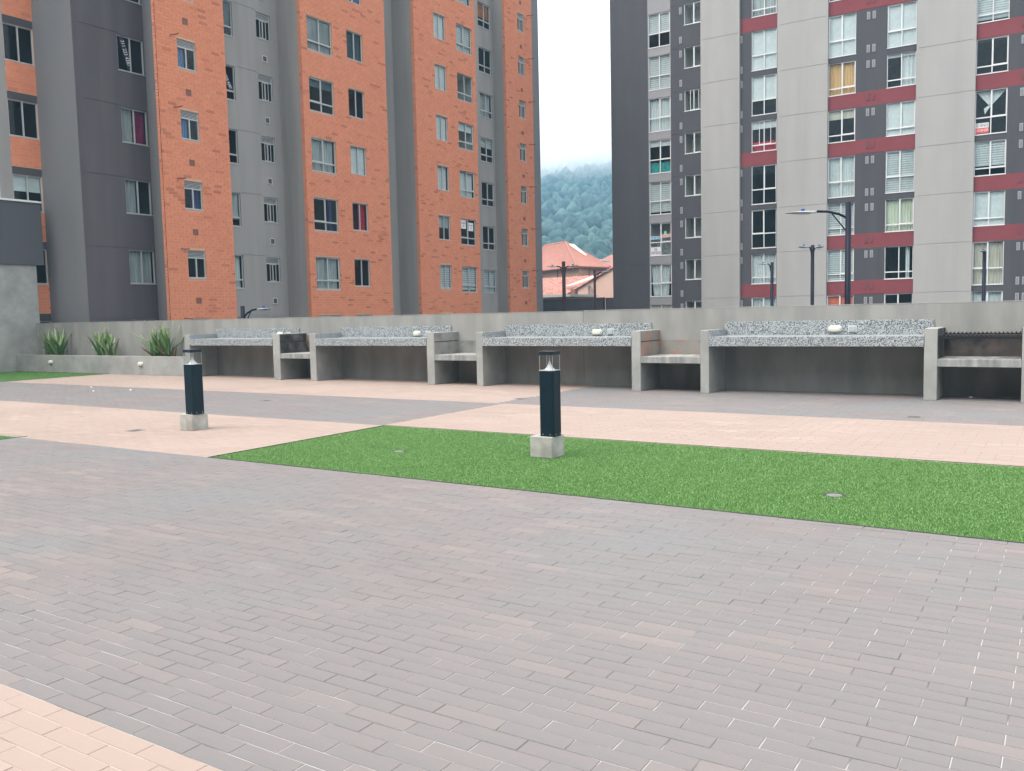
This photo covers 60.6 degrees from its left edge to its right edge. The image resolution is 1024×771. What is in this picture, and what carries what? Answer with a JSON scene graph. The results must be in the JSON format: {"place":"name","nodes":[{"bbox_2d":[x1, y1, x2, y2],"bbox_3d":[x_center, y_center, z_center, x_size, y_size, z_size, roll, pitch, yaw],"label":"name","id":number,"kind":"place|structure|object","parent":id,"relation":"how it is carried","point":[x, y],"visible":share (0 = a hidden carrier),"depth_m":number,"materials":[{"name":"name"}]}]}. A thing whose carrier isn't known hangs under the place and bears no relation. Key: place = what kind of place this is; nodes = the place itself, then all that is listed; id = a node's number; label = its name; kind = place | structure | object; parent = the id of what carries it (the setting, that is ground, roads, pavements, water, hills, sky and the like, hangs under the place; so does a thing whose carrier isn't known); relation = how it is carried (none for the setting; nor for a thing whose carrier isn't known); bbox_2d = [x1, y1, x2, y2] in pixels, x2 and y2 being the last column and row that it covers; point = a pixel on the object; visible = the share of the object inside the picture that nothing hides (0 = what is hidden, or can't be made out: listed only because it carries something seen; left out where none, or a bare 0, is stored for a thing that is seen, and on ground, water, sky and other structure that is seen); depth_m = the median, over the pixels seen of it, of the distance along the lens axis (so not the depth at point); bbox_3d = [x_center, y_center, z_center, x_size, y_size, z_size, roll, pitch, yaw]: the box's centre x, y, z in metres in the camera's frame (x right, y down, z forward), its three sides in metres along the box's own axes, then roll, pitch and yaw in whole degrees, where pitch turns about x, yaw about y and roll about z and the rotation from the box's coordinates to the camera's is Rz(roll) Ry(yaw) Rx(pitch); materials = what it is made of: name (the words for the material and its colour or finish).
{"place":"outdoors","nodes":[
{"label":"outdoors","id":0,"kind":"place"},
{"bbox_2d":[0,382,1023,770],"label":"dark paving","id":1,"kind":"structure","parent":0,"point":[232,614],"depth_m":4.38,"materials":[{"name":"tile"}]},
{"bbox_2d":[700,319,944,399],"bbox_3d":[5.254,-0.479,15.095,3.860,1.262,0.912,2,6,32],"label":"concrete counter","id":2,"kind":"object","parent":1,"relation":"on","point":[889,333],"visible":1,"depth_m":15.05,"materials":[{"name":"stone"}]},
{"bbox_2d":[937,327,1023,402],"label":"barbecue pit","id":3,"kind":"object","parent":1,"relation":"on","point":[966,349],"visible":1,"depth_m":13.89,"materials":[{"name":"concrete"}]},
{"bbox_2d":[0,374,1023,770],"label":"pink paving","id":4,"kind":"structure","parent":0,"point":[36,734],"depth_m":11.16,"materials":[{"name":"tile"}]},
{"bbox_2d":[16,355,185,375],"bbox_3d":[-12.366,-0.655,26.416,8.800,0.530,0.710,2,6,32],"label":"planter","id":5,"kind":"object","parent":4,"relation":"on","point":[158,365],"visible":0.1,"depth_m":25.76,"materials":[{"name":"concrete"}]},
{"bbox_2d":[35,328,72,354],"bbox_3d":[-14.440,-1.360,27.578,1.328,0.977,1.012,-1,5,7],"label":"flax plant","id":6,"kind":"object","parent":5,"relation":"on","point":[54,346],"visible":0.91,"depth_m":27.59,"materials":[{"name":"green plant"}]},
{"bbox_2d":[86,327,119,355],"bbox_3d":[-12.279,-1.278,26.318,1.355,0.935,0.760,2,6,32],"label":"flax plant","id":7,"kind":"object","parent":5,"relation":"on","point":[101,349],"visible":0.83,"depth_m":26.27,"materials":[{"name":"green plant"}]},
{"bbox_2d":[133,320,183,355],"bbox_3d":[-9.897,-1.279,24.687,1.676,1.099,1.191,2,6,32],"label":"flax plant","id":8,"kind":"object","parent":5,"relation":"on","point":[159,347],"visible":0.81,"depth_m":24.70,"materials":[{"name":"green plant"}]},
{"bbox_2d":[180,349,207,430],"bbox_3d":[-4.401,0.057,12.077,0.284,1.106,0.264,2,6,32],"label":"bollard light","id":9,"kind":"object","parent":4,"relation":"on","point":[194,417],"visible":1,"depth_m":11.98,"materials":[{"name":"metal"}]},
{"bbox_2d":[184,328,307,379],"bbox_3d":[-6.991,-0.848,22.862,3.610,1.262,0.912,2,6,32],"label":"concrete counter","id":10,"kind":"object","parent":4,"relation":"on","point":[284,368],"visible":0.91,"depth_m":22.90,"materials":[{"name":"stone"}]},
{"bbox_2d":[280,333,309,358],"bbox_3d":[-5.037,-0.983,21.613,1.020,0.590,0.898,2,6,32],"label":"barbecue pit","id":11,"kind":"object","parent":10,"relation":"attached to","point":[294,346],"visible":0.66,"depth_m":21.79,"materials":[{"name":"concrete"}]},
{"bbox_2d":[309,326,458,384],"bbox_3d":[-3.028,-0.729,20.348,3.740,1.262,0.912,2,6,32],"label":"concrete counter","id":12,"kind":"object","parent":4,"relation":"on","point":[325,356],"visible":0.92,"depth_m":20.52,"materials":[{"name":"stone"}]},
{"bbox_2d":[434,332,476,360],"bbox_3d":[-0.981,-0.861,19.040,1.110,0.590,0.898,2,6,32],"label":"barbecue pit","id":13,"kind":"object","parent":12,"relation":"attached to","point":[449,346],"visible":0.69,"depth_m":19.29,"materials":[{"name":"concrete"}]},
{"bbox_2d":[476,323,659,390],"bbox_3d":[1.064,-0.605,17.753,3.735,1.262,0.912,2,6,32],"label":"concrete counter","id":14,"kind":"object","parent":4,"relation":"on","point":[491,355],"visible":0.92,"depth_m":17.86,"materials":[{"name":"stone"}]},
{"bbox_2d":[641,330,699,363],"bbox_3d":[3.132,-0.737,16.431,1.165,0.590,0.898,2,6,32],"label":"barbecue pit","id":15,"kind":"object","parent":14,"relation":"attached to","point":[655,348],"visible":0.69,"depth_m":16.71,"materials":[{"name":"concrete"}]},
{"bbox_2d":[0,371,1023,541],"bbox_3d":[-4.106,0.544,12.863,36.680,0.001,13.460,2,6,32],"label":"turf base","id":16,"kind":"object","parent":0,"point":[1018,523],"visible":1,"depth_m":7.80,"materials":[{"name":"green plant"}]},
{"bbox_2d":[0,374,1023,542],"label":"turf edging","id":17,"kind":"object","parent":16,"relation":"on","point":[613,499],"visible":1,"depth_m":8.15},
{"bbox_2d":[530,351,563,458],"bbox_3d":[0.366,0.192,9.165,0.277,1.106,0.264,2,6,32],"label":"bollard light","id":18,"kind":"object","parent":16,"relation":"on","point":[547,441],"visible":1,"depth_m":9.07,"materials":[{"name":"metal"}]},
{"bbox_2d":[543,289,596,298],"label":"flat roof shed","id":19,"kind":"structure","parent":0,"point":[574,293],"depth_m":66.27,"materials":[{"name":"paint"}]},
{"bbox_2d":[537,0,611,169],"label":"sky","id":20,"kind":"structure","parent":0,"point":[574,35],"materials":[{"name":"white"}]},
{"bbox_2d":[542,241,610,278],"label":"roof","id":21,"kind":"structure","parent":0,"point":[557,254],"depth_m":93.35,"materials":[{"name":"tile"}]},
{"bbox_2d":[543,267,612,310],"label":"pink house","id":22,"kind":"structure","parent":0,"point":[584,284],"depth_m":76.32,"materials":[{"name":"paint"}]},
{"bbox_2d":[610,0,1023,309],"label":"apartment tower","id":23,"kind":"structure","parent":0,"point":[740,129],"depth_m":46.40,"materials":[{"name":"grey concrete"}]},
{"bbox_2d":[648,11,669,48],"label":"window","id":24,"kind":"structure","parent":23,"relation":"in","point":[659,23],"depth_m":50.54,"materials":[{"name":"white glass"}]},
{"bbox_2d":[649,139,670,174],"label":"window","id":25,"kind":"structure","parent":23,"relation":"in","point":[662,167],"depth_m":51.14,"materials":[{"name":"teal metal"}]},
{"bbox_2d":[649,96,670,132],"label":"window","id":26,"kind":"structure","parent":23,"relation":"in","point":[659,109],"depth_m":50.96,"materials":[{"name":"white glass"}]},
{"bbox_2d":[649,54,670,90],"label":"window","id":27,"kind":"structure","parent":23,"relation":"in","point":[659,67],"depth_m":50.75,"materials":[{"name":"white glass"}]},
{"bbox_2d":[649,181,671,215],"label":"window","id":28,"kind":"structure","parent":23,"relation":"in","point":[660,193],"depth_m":51.34,"materials":[{"name":"white glass"}]},
{"bbox_2d":[650,263,671,296],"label":"window","id":29,"kind":"structure","parent":23,"relation":"in","point":[660,272],"depth_m":51.74,"materials":[{"name":"white glass"}]},
{"bbox_2d":[751,253,775,284],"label":"window","id":30,"kind":"structure","parent":23,"relation":"in","point":[761,273],"depth_m":48.50,"materials":[{"name":"white glass"}]},
{"bbox_2d":[752,297,775,305],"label":"window","id":31,"kind":"structure","parent":23,"relation":"in","point":[756,301],"depth_m":48.68,"materials":[{"name":"white glass"}]},
{"bbox_2d":[752,164,775,204],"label":"window","id":32,"kind":"structure","parent":23,"relation":"in","point":[764,189],"depth_m":48.02,"materials":[{"name":"white metal"}]},
{"bbox_2d":[751,73,776,116],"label":"window","id":33,"kind":"structure","parent":23,"relation":"in","point":[764,87],"depth_m":47.63,"materials":[{"name":"white glass"}]},
{"bbox_2d":[751,27,776,71],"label":"window","id":34,"kind":"structure","parent":23,"relation":"in","point":[764,42],"depth_m":47.47,"materials":[{"name":"white glass"}]},
{"bbox_2d":[752,208,776,248],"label":"window","id":35,"kind":"structure","parent":23,"relation":"in","point":[763,210],"depth_m":48.25,"materials":[{"name":"white metal"}]},
{"bbox_2d":[752,119,776,152],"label":"window","id":36,"kind":"structure","parent":23,"relation":"in","point":[770,145],"depth_m":47.85,"materials":[{"name":"white metal"}]},
{"bbox_2d":[752,0,776,17],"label":"window","id":37,"kind":"structure","parent":23,"relation":"in","point":[759,7],"depth_m":47.35,"materials":[{"name":"white glass"}]},
{"bbox_2d":[827,295,852,305],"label":"window","id":38,"kind":"structure","parent":23,"relation":"in","point":[831,299],"depth_m":46.54,"materials":[{"name":"orange metal"}]},
{"bbox_2d":[827,249,853,281],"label":"window","id":39,"kind":"structure","parent":23,"relation":"in","point":[835,258],"depth_m":46.37,"materials":[{"name":"white glass"}]},
{"bbox_2d":[827,202,853,235],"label":"window","id":40,"kind":"structure","parent":23,"relation":"in","point":[834,228],"depth_m":46.17,"materials":[{"name":"white glass"}]},
{"bbox_2d":[827,155,854,198],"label":"window","id":41,"kind":"structure","parent":23,"relation":"in","point":[841,170],"depth_m":45.91,"materials":[{"name":"white glass"}]},
{"bbox_2d":[828,108,854,143],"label":"window","id":42,"kind":"structure","parent":23,"relation":"in","point":[842,114],"depth_m":45.63,"materials":[{"name":"white metal"}]},
{"bbox_2d":[829,60,855,96],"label":"window","id":43,"kind":"structure","parent":23,"relation":"in","point":[842,76],"depth_m":45.49,"materials":[{"name":"yellow metal"}]},
{"bbox_2d":[829,12,855,58],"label":"window","id":44,"kind":"structure","parent":23,"relation":"in","point":[842,28],"depth_m":45.29,"materials":[{"name":"white glass"}]},
{"bbox_2d":[884,245,912,279],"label":"window","id":45,"kind":"structure","parent":23,"relation":"in","point":[907,265],"depth_m":44.61,"materials":[{"name":"white metal"}]},
{"bbox_2d":[884,197,913,232],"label":"window","id":46,"kind":"structure","parent":23,"relation":"in","point":[899,213],"depth_m":44.57,"materials":[{"name":"white glass"}]},
{"bbox_2d":[885,149,914,193],"bbox_3d":[19.650,-10.834,44.342,1.400,2.122,0.180,2,6,32],"label":"window","id":47,"kind":"structure","parent":23,"relation":"in","point":[900,164],"depth_m":44.36,"materials":[{"name":"white glass"}]},
{"bbox_2d":[886,99,915,136],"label":"window","id":48,"kind":"structure","parent":23,"relation":"in","point":[900,116],"depth_m":44.15,"materials":[{"name":"white glass"}]},
{"bbox_2d":[886,50,915,88],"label":"window","id":49,"kind":"structure","parent":23,"relation":"in","point":[908,59],"depth_m":43.87,"materials":[{"name":"white metal"}]},
{"bbox_2d":[887,0,916,48],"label":"window","id":50,"kind":"structure","parent":23,"relation":"in","point":[902,17],"depth_m":43.77,"materials":[{"name":"white glass"}]},
{"bbox_2d":[971,290,1002,301],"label":"window","id":51,"kind":"structure","parent":23,"relation":"in","point":[975,295],"depth_m":42.70,"materials":[{"name":"white glass"}]},
{"bbox_2d":[972,240,1003,285],"bbox_3d":[23.139,-5.951,42.604,1.400,2.122,0.210,2,6,32],"label":"window","id":52,"kind":"structure","parent":23,"relation":"in","point":[995,249],"depth_m":42.60,"materials":[{"name":"white glass"}]},
{"bbox_2d":[973,190,1004,226],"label":"window","id":53,"kind":"structure","parent":23,"relation":"in","point":[988,206],"depth_m":42.39,"materials":[{"name":"white glass"}]},
{"bbox_2d":[974,138,1006,176],"bbox_3d":[23.022,-10.952,42.182,1.400,1.682,0.180,2,6,32],"label":"window","id":54,"kind":"structure","parent":23,"relation":"in","point":[992,152],"depth_m":42.18,"materials":[{"name":"white glass"}]},
{"bbox_2d":[975,87,1007,135],"bbox_3d":[22.958,-13.122,41.978,1.400,2.122,0.118,2,6,32],"label":"window","id":55,"kind":"structure","parent":23,"relation":"in","point":[1006,88],"depth_m":41.92,"materials":[{"name":"white metal"}]},
{"bbox_2d":[976,35,1008,75],"bbox_3d":[22.917,-15.735,41.789,1.400,1.682,0.178,2,6,32],"label":"window","id":56,"kind":"structure","parent":23,"relation":"in","point":[992,39],"depth_m":41.72,"materials":[{"name":"white metal"}]},
{"bbox_2d":[977,0,1009,23],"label":"window","id":57,"kind":"structure","parent":23,"relation":"in","point":[986,9],"depth_m":41.67,"materials":[{"name":"white glass"}]},
{"label":"ground","id":58,"kind":"structure","parent":0,"visible":0},
{"bbox_2d":[0,0,542,383],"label":"apartment tower","id":59,"kind":"structure","parent":58,"relation":"on","point":[329,158],"depth_m":35.15,"materials":[{"name":"orange brick"}]},
{"bbox_2d":[2,22,33,65],"bbox_3d":[-16.089,-11.108,28.530,0.118,1.192,1.020,2,6,32],"label":"window","id":60,"kind":"structure","parent":59,"relation":"in","point":[17,27],"depth_m":28.55,"materials":[{"name":"grey metal"}]},
{"bbox_2d":[7,98,39,139],"bbox_3d":[-16.037,-8.721,28.725,0.118,1.192,1.020,2,6,32],"label":"window","id":61,"kind":"structure","parent":59,"relation":"in","point":[21,102],"depth_m":28.74,"materials":[{"name":"grey metal"}]},
{"bbox_2d":[12,174,44,212],"bbox_3d":[-16.023,-6.336,28.945,0.208,1.192,1.020,2,6,32],"label":"window","id":62,"kind":"structure","parent":59,"relation":"in","point":[25,183],"depth_m":28.93,"materials":[{"name":"white glass"}]},
{"bbox_2d":[117,34,145,76],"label":"window","id":63,"kind":"structure","parent":59,"relation":"in","point":[128,38],"depth_m":29.97,"materials":[{"name":"grey metal"}]},
{"bbox_2d":[121,107,149,146],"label":"window","id":64,"kind":"structure","parent":59,"relation":"in","point":[135,131],"depth_m":30.19,"materials":[{"name":"grey glass"}]},
{"bbox_2d":[125,179,152,215],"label":"window","id":65,"kind":"structure","parent":59,"relation":"in","point":[129,183],"depth_m":30.30,"materials":[{"name":"grey glass"}]},
{"bbox_2d":[129,249,156,284],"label":"window","id":66,"kind":"structure","parent":59,"relation":"in","point":[140,260],"depth_m":30.60,"materials":[{"name":"grey glass"}]},
{"bbox_2d":[177,39,195,71],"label":"window","id":67,"kind":"structure","parent":59,"relation":"in","point":[180,51],"depth_m":30.31,"materials":[{"name":"grey metal"}]},
{"bbox_2d":[180,110,199,141],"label":"window","id":68,"kind":"structure","parent":59,"relation":"in","point":[183,122],"depth_m":30.50,"materials":[{"name":"grey metal"}]},
{"bbox_2d":[184,180,203,210],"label":"window","id":69,"kind":"structure","parent":59,"relation":"in","point":[194,194],"depth_m":30.85,"materials":[{"name":"grey metal"}]},
{"bbox_2d":[188,250,207,278],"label":"window","id":70,"kind":"structure","parent":59,"relation":"in","point":[193,251],"depth_m":30.92,"materials":[{"name":"grey metal"}]},
{"bbox_2d":[222,0,233,37],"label":"window","id":71,"kind":"structure","parent":59,"relation":"in","point":[226,5],"depth_m":33.39,"materials":[{"name":"grey glass"}]},
{"bbox_2d":[231,192,240,226],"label":"window","id":72,"kind":"structure","parent":59,"relation":"in","point":[235,196],"depth_m":33.98,"materials":[{"name":"grey glass"}]},
{"bbox_2d":[234,255,243,288],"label":"window","id":73,"kind":"structure","parent":59,"relation":"in","point":[237,263],"depth_m":34.21,"materials":[{"name":"white glass"}]},
{"bbox_2d":[255,12,270,41],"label":"window","id":74,"kind":"structure","parent":59,"relation":"in","point":[267,17],"depth_m":34.78,"materials":[{"name":"grey metal"}]},
{"bbox_2d":[258,74,272,102],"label":"window","id":75,"kind":"structure","parent":59,"relation":"in","point":[263,80],"depth_m":34.98,"materials":[{"name":"grey metal"}]},
{"bbox_2d":[261,136,276,163],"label":"window","id":76,"kind":"structure","parent":59,"relation":"in","point":[266,138],"depth_m":35.19,"materials":[{"name":"grey metal"}]},
{"bbox_2d":[264,197,278,223],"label":"window","id":77,"kind":"structure","parent":59,"relation":"in","point":[269,203],"depth_m":35.37,"materials":[{"name":"grey metal"}]},
{"bbox_2d":[266,257,281,282],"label":"window","id":78,"kind":"structure","parent":59,"relation":"in","point":[276,262],"depth_m":35.58,"materials":[{"name":"grey metal"}]},
{"bbox_2d":[306,15,331,56],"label":"window","id":79,"kind":"structure","parent":59,"relation":"in","point":[318,32],"depth_m":35.63,"materials":[{"name":"grey glass"}]},
{"bbox_2d":[309,76,333,115],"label":"window","id":80,"kind":"structure","parent":59,"relation":"in","point":[314,82],"depth_m":35.80,"materials":[{"name":"grey metal"}]},
{"bbox_2d":[311,137,336,174],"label":"window","id":81,"kind":"structure","parent":59,"relation":"in","point":[321,150],"depth_m":36.03,"materials":[{"name":"grey glass"}]},
{"bbox_2d":[313,197,339,232],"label":"window","id":82,"kind":"structure","parent":59,"relation":"in","point":[330,222],"depth_m":36.49,"materials":[{"name":"grey metal"}]},
{"bbox_2d":[316,257,339,289],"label":"window","id":83,"kind":"structure","parent":59,"relation":"in","point":[326,270],"depth_m":36.41,"materials":[{"name":"white glass"}]},
{"bbox_2d":[346,30,363,63],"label":"window","id":84,"kind":"structure","parent":59,"relation":"in","point":[353,44],"depth_m":37.37,"materials":[{"name":"grey glass"}]},
{"bbox_2d":[350,146,365,175],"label":"window","id":85,"kind":"structure","parent":59,"relation":"in","point":[358,163],"depth_m":37.76,"materials":[{"name":"white glass"}]},
{"bbox_2d":[352,203,368,231],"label":"window","id":86,"kind":"structure","parent":59,"relation":"in","point":[360,207],"depth_m":38.17,"materials":[{"name":"glass"}]},
{"bbox_2d":[433,12,445,41],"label":"window","id":87,"kind":"structure","parent":59,"relation":"in","point":[438,26],"depth_m":42.29,"materials":[{"name":"grey glass"}]},
{"bbox_2d":[434,64,445,91],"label":"window","id":88,"kind":"structure","parent":59,"relation":"in","point":[440,75],"depth_m":42.48,"materials":[{"name":"white glass"}]},
{"bbox_2d":[436,115,446,141],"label":"window","id":89,"kind":"structure","parent":59,"relation":"in","point":[440,120],"depth_m":42.64,"materials":[{"name":"white glass"}]},
{"bbox_2d":[437,165,449,191],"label":"window","id":90,"kind":"structure","parent":59,"relation":"in","point":[441,171],"depth_m":42.95,"materials":[{"name":"white glass"}]},
{"bbox_2d":[440,265,450,288],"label":"window","id":91,"kind":"structure","parent":59,"relation":"in","point":[444,269],"depth_m":43.26,"materials":[{"name":"white glass"}]},
{"bbox_2d":[456,23,471,55],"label":"window","id":92,"kind":"structure","parent":59,"relation":"in","point":[462,37],"depth_m":43.99,"materials":[{"name":"grey glass"}]},
{"bbox_2d":[459,170,473,198],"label":"window","id":93,"kind":"structure","parent":59,"relation":"in","point":[466,191],"depth_m":44.61,"materials":[{"name":"white glass"}]},
{"bbox_2d":[458,122,474,151],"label":"window","id":94,"kind":"structure","parent":59,"relation":"in","point":[465,128],"depth_m":44.33,"materials":[{"name":"grey metal"}]},
{"bbox_2d":[462,267,477,292],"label":"window","id":95,"kind":"structure","parent":59,"relation":"in","point":[468,280],"depth_m":44.95,"materials":[{"name":"white glass"}]},
{"bbox_2d":[477,1,489,30],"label":"window","id":96,"kind":"structure","parent":59,"relation":"in","point":[483,10],"depth_m":47.67,"materials":[{"name":"brown glass"}]},
{"bbox_2d":[480,92,491,119],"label":"window","id":97,"kind":"structure","parent":59,"relation":"in","point":[484,100],"depth_m":48.09,"materials":[{"name":"grey glass"}]},
{"bbox_2d":[484,270,496,293],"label":"window","id":98,"kind":"structure","parent":59,"relation":"in","point":[489,275],"depth_m":48.89,"materials":[{"name":"grey glass"}]},
{"bbox_2d":[547,261,577,310],"bbox_3d":[2.958,-3.359,50.018,2.000,7.400,0.417,2,6,32],"label":"street lamp","id":99,"kind":"object","parent":58,"relation":"on","point":[563,268],"visible":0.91,"depth_m":49.84,"materials":[{"name":"grey metal"}]},
{"bbox_2d":[543,297,612,311],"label":"boundary wall","id":100,"kind":"structure","parent":58,"relation":"on","point":[577,304],"depth_m":56.26,"materials":[{"name":"paint"}]},
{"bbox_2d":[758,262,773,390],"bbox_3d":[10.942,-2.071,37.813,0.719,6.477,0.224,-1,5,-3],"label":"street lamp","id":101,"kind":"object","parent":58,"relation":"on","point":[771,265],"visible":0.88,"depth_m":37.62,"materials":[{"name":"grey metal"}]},
{"bbox_2d":[797,244,823,304],"bbox_3d":[12.543,-2.321,36.614,1.093,7.102,0.791,2,6,32],"label":"street lamp","id":102,"kind":"object","parent":58,"relation":"on","point":[812,249],"visible":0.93,"depth_m":36.65,"materials":[{"name":"grey metal"}]},
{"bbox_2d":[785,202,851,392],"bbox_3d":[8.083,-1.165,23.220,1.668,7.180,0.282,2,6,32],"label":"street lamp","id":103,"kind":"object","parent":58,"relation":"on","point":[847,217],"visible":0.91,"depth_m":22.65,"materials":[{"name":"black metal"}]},
{"bbox_2d":[981,249,986,300],"bbox_3d":[17.876,-1.883,33.304,0.224,6.537,0.699,2,6,32],"label":"street lamp","id":104,"kind":"object","parent":58,"relation":"on","point":[984,251],"visible":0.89,"depth_m":33.31,"materials":[{"name":"grey metal"}]},
{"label":"deck","id":105,"kind":"structure","parent":58,"relation":"on","visible":0},
{"bbox_2d":[0,198,43,371],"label":"annex building","id":106,"kind":"structure","parent":105,"relation":"on","point":[21,249],"depth_m":28.27,"materials":[{"name":"concrete"}]},
{"bbox_2d":[36,300,1023,396],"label":"retaining wall","id":107,"kind":"structure","parent":105,"relation":"on","point":[865,369],"depth_m":17.02,"materials":[{"name":"concrete"}]},
{"bbox_3d":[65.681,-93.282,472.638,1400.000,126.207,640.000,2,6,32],"label":"hill","id":108,"kind":"structure","parent":0,"visible":0},
{"bbox_2d":[541,153,612,258],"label":"forest","id":109,"kind":"object","parent":108,"relation":"on","point":[576,202],"visible":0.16,"depth_m":415.87,"materials":[{"name":"green plant"}]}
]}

